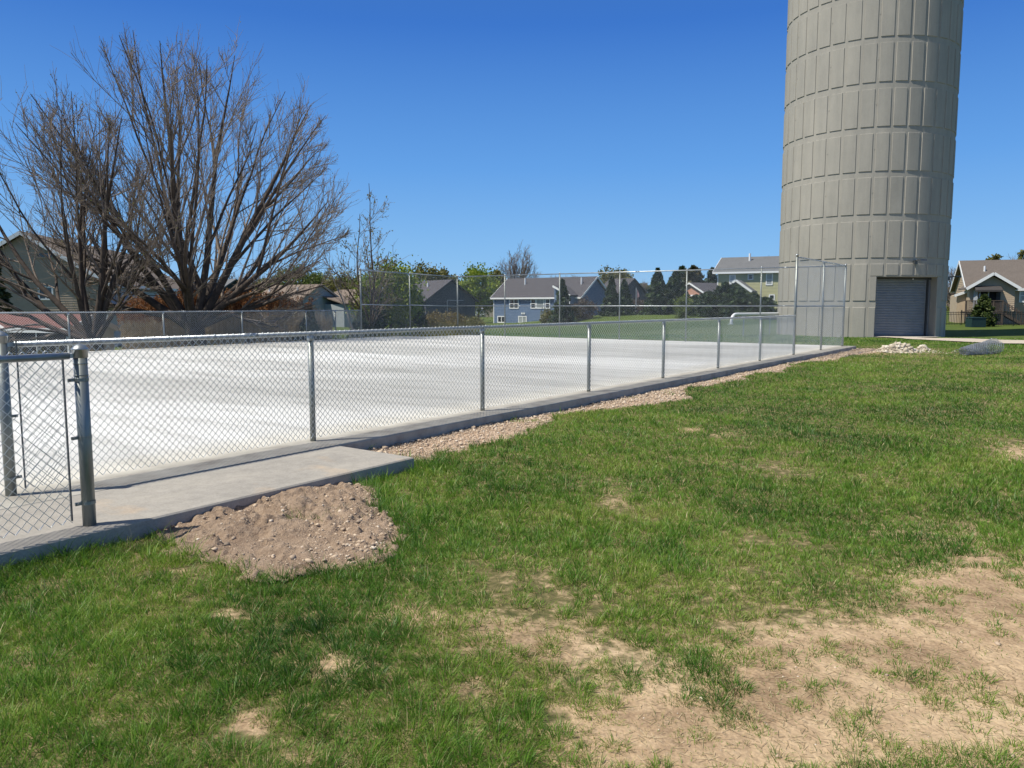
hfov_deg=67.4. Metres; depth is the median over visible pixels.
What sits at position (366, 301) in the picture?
leafy tree
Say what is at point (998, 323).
metal fence
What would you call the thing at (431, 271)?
leafy tree
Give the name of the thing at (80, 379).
entrance fence
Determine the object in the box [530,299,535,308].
window
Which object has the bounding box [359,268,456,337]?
tall corner fence
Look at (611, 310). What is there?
spruce tree
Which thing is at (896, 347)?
rubble heap
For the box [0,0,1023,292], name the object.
sky
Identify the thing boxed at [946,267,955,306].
bare tree
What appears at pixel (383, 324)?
shrub
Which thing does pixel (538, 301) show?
window
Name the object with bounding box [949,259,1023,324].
house
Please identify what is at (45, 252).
window
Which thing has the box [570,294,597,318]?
shrub
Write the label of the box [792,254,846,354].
tall side fence
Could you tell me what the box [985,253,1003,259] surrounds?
leafy tree
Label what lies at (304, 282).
leafy tree
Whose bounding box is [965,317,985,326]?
utility box
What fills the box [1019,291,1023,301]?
window
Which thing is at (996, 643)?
pebbles
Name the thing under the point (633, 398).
gravel
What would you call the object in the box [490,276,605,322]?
house
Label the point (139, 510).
concrete path
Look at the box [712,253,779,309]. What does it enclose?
house
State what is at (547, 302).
window
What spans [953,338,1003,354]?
fence roll
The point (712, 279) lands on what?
pine tree
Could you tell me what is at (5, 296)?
evergreen tree
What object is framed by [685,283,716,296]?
house
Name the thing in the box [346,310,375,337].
spruce tree
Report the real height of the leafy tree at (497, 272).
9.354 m
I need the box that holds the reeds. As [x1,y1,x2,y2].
[116,284,332,349]
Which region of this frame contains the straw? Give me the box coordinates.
[234,428,1023,767]
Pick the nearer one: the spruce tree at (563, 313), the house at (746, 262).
the spruce tree at (563, 313)
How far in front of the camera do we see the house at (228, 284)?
85.84 m
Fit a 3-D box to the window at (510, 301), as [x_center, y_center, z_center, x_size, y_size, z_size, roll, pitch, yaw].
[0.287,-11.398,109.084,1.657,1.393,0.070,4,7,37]
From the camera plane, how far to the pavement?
13.25 m
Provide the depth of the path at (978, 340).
36.37 m
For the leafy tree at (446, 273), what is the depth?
123.62 m
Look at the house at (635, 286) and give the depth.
124.59 m
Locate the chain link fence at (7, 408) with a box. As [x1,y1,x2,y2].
[0,315,795,495]
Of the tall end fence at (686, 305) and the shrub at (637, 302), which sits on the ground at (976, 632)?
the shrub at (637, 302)
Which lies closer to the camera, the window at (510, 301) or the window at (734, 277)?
the window at (734, 277)
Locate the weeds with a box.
[9,317,479,354]
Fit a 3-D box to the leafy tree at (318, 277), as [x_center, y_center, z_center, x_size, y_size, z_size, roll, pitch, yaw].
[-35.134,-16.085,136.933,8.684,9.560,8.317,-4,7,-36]
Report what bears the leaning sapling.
on the ground at (976, 632)
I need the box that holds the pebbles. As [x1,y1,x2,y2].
[330,621,1015,767]
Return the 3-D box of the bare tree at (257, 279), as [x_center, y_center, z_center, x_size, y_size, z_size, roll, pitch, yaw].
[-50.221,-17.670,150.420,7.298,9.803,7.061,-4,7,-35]
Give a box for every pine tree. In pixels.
[678,265,685,284]
[681,264,707,284]
[704,266,716,282]
[964,293,997,326]
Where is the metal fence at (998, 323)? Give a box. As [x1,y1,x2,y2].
[946,310,1023,325]
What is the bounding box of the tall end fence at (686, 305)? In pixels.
[457,264,846,345]
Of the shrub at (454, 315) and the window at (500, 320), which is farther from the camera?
the window at (500, 320)
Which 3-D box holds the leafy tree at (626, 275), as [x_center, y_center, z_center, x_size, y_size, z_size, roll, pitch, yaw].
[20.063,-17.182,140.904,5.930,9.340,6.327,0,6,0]
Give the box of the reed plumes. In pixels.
[116,282,313,323]
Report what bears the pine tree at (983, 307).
on the ground at (976, 632)
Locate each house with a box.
[0,231,179,345]
[224,279,260,297]
[262,284,359,326]
[334,289,355,296]
[407,279,478,325]
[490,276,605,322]
[604,278,646,313]
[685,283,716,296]
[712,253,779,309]
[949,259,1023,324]
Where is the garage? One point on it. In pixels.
(485, 313)
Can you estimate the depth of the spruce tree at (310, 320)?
34.19 m
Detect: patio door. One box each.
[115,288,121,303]
[979,292,995,306]
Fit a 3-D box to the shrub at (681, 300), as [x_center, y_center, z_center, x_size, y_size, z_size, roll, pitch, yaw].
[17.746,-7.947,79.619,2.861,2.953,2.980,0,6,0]
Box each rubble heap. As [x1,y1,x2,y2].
[875,341,918,352]
[917,344,931,350]
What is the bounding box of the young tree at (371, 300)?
[324,188,411,328]
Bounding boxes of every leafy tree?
[253,271,274,292]
[261,261,319,291]
[298,268,330,284]
[319,265,351,291]
[341,273,368,289]
[346,273,389,319]
[351,249,428,333]
[408,258,449,281]
[435,266,459,282]
[455,261,501,318]
[483,266,506,310]
[598,265,624,283]
[614,265,633,277]
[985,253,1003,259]
[1017,249,1023,258]
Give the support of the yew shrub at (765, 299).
on the ground at (976, 632)
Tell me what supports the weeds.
on the ground at (976, 632)
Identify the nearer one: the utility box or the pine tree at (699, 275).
the utility box
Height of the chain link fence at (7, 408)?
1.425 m
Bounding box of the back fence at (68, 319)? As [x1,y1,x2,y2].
[0,310,361,353]
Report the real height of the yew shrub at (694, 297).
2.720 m
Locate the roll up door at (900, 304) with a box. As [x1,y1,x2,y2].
[874,279,926,335]
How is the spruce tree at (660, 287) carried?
on the ground at (976, 632)
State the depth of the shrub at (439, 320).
49.53 m
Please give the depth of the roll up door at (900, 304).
40.18 m
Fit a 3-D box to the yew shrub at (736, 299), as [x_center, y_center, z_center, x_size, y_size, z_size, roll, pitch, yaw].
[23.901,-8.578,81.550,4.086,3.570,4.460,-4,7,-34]
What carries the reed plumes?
attached to the reeds
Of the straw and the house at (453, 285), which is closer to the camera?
the straw
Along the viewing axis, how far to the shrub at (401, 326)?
45.60 m
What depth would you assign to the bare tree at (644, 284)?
148.65 m
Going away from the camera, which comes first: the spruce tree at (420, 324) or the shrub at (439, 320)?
the spruce tree at (420, 324)
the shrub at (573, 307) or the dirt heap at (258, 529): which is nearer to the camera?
the dirt heap at (258, 529)
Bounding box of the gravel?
[367,348,876,459]
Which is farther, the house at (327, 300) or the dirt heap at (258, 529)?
the house at (327, 300)
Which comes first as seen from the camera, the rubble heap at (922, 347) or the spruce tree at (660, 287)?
the rubble heap at (922, 347)
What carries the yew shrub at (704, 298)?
on the ground at (976, 632)
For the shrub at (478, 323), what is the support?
on the ground at (976, 632)
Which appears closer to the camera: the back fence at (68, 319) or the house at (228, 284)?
the back fence at (68, 319)
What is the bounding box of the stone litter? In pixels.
[859,350,955,353]
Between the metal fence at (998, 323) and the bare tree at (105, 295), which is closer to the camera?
the bare tree at (105, 295)
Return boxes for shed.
[0,314,117,354]
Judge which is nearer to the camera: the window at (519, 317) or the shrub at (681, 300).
the shrub at (681, 300)
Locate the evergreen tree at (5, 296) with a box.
[0,266,12,311]
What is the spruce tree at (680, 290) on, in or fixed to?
on the ground at (976, 632)
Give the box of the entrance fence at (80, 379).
[0,344,96,537]
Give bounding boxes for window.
[36,251,52,257]
[38,286,53,299]
[497,316,505,322]
[509,299,518,308]
[518,316,526,322]
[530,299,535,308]
[536,299,543,308]
[545,299,549,308]
[729,275,735,282]
[766,273,772,284]
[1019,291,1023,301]
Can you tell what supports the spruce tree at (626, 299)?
on the ground at (976, 632)
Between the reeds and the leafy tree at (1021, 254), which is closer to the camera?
the reeds
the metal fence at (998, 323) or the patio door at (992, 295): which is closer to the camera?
the metal fence at (998, 323)
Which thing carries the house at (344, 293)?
on the ground at (976, 632)
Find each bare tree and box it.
[0,65,202,354]
[12,19,360,346]
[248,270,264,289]
[495,243,540,278]
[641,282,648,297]
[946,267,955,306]
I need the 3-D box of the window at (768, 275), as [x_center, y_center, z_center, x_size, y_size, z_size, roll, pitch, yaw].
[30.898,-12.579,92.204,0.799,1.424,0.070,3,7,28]
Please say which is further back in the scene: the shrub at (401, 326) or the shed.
the shrub at (401, 326)
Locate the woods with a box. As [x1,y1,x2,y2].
[250,283,949,310]
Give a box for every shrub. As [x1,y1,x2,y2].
[373,309,387,336]
[385,308,416,332]
[425,309,452,326]
[440,308,469,326]
[462,315,490,329]
[539,307,552,323]
[567,306,583,318]
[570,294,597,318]
[631,297,644,314]
[671,294,696,318]
[689,294,700,315]
[691,290,723,316]
[705,282,736,316]
[718,287,756,317]
[747,296,777,318]
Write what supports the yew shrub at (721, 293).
on the ground at (976, 632)
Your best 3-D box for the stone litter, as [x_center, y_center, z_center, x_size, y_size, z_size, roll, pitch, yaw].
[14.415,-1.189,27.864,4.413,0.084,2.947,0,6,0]
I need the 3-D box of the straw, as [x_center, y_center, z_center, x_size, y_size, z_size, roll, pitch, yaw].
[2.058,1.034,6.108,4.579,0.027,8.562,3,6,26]
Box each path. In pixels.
[0,446,413,570]
[874,336,1023,342]
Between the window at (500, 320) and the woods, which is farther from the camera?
the woods
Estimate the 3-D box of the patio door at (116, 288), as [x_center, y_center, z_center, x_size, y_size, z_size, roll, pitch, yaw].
[-27.476,-6.141,53.692,0.070,1.131,1.107,-1,6,-10]
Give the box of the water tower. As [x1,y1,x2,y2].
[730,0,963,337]
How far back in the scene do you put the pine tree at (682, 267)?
149.94 m
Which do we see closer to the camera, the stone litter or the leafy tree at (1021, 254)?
the stone litter
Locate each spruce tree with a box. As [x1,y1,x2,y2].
[292,306,323,340]
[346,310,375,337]
[411,295,428,332]
[547,278,575,322]
[598,275,621,316]
[618,279,636,314]
[637,267,676,314]
[665,271,690,312]
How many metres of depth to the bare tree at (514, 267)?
148.54 m
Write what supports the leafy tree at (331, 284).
on the ground at (976, 632)
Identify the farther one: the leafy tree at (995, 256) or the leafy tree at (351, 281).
the leafy tree at (351, 281)
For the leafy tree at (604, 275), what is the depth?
137.90 m
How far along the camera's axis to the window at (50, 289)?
50.95 m
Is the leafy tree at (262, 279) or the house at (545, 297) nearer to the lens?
the house at (545, 297)
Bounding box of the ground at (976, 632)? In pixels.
[0,306,1023,767]
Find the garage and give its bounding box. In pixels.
[475,306,492,316]
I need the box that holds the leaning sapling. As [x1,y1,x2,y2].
[318,231,356,337]
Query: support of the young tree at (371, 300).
on the ground at (976, 632)
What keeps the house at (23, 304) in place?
on the ground at (976, 632)
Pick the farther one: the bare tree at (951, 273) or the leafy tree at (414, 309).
the bare tree at (951, 273)
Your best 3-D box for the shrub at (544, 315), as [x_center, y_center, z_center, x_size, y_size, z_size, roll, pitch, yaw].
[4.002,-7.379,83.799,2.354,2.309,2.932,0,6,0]
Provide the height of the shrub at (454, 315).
1.992 m
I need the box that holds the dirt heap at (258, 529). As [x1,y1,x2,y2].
[148,480,407,583]
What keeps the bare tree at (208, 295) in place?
on the ground at (976, 632)
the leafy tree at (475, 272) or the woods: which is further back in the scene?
the woods
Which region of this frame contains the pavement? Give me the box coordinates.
[0,335,855,509]
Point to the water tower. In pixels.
(870, 119)
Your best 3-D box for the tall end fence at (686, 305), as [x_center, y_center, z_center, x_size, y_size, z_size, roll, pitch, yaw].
[4.859,-3.496,34.541,19.050,3.200,0.100,4,7,35]
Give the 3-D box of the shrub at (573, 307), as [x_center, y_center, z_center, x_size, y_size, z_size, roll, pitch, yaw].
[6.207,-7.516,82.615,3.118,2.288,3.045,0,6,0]

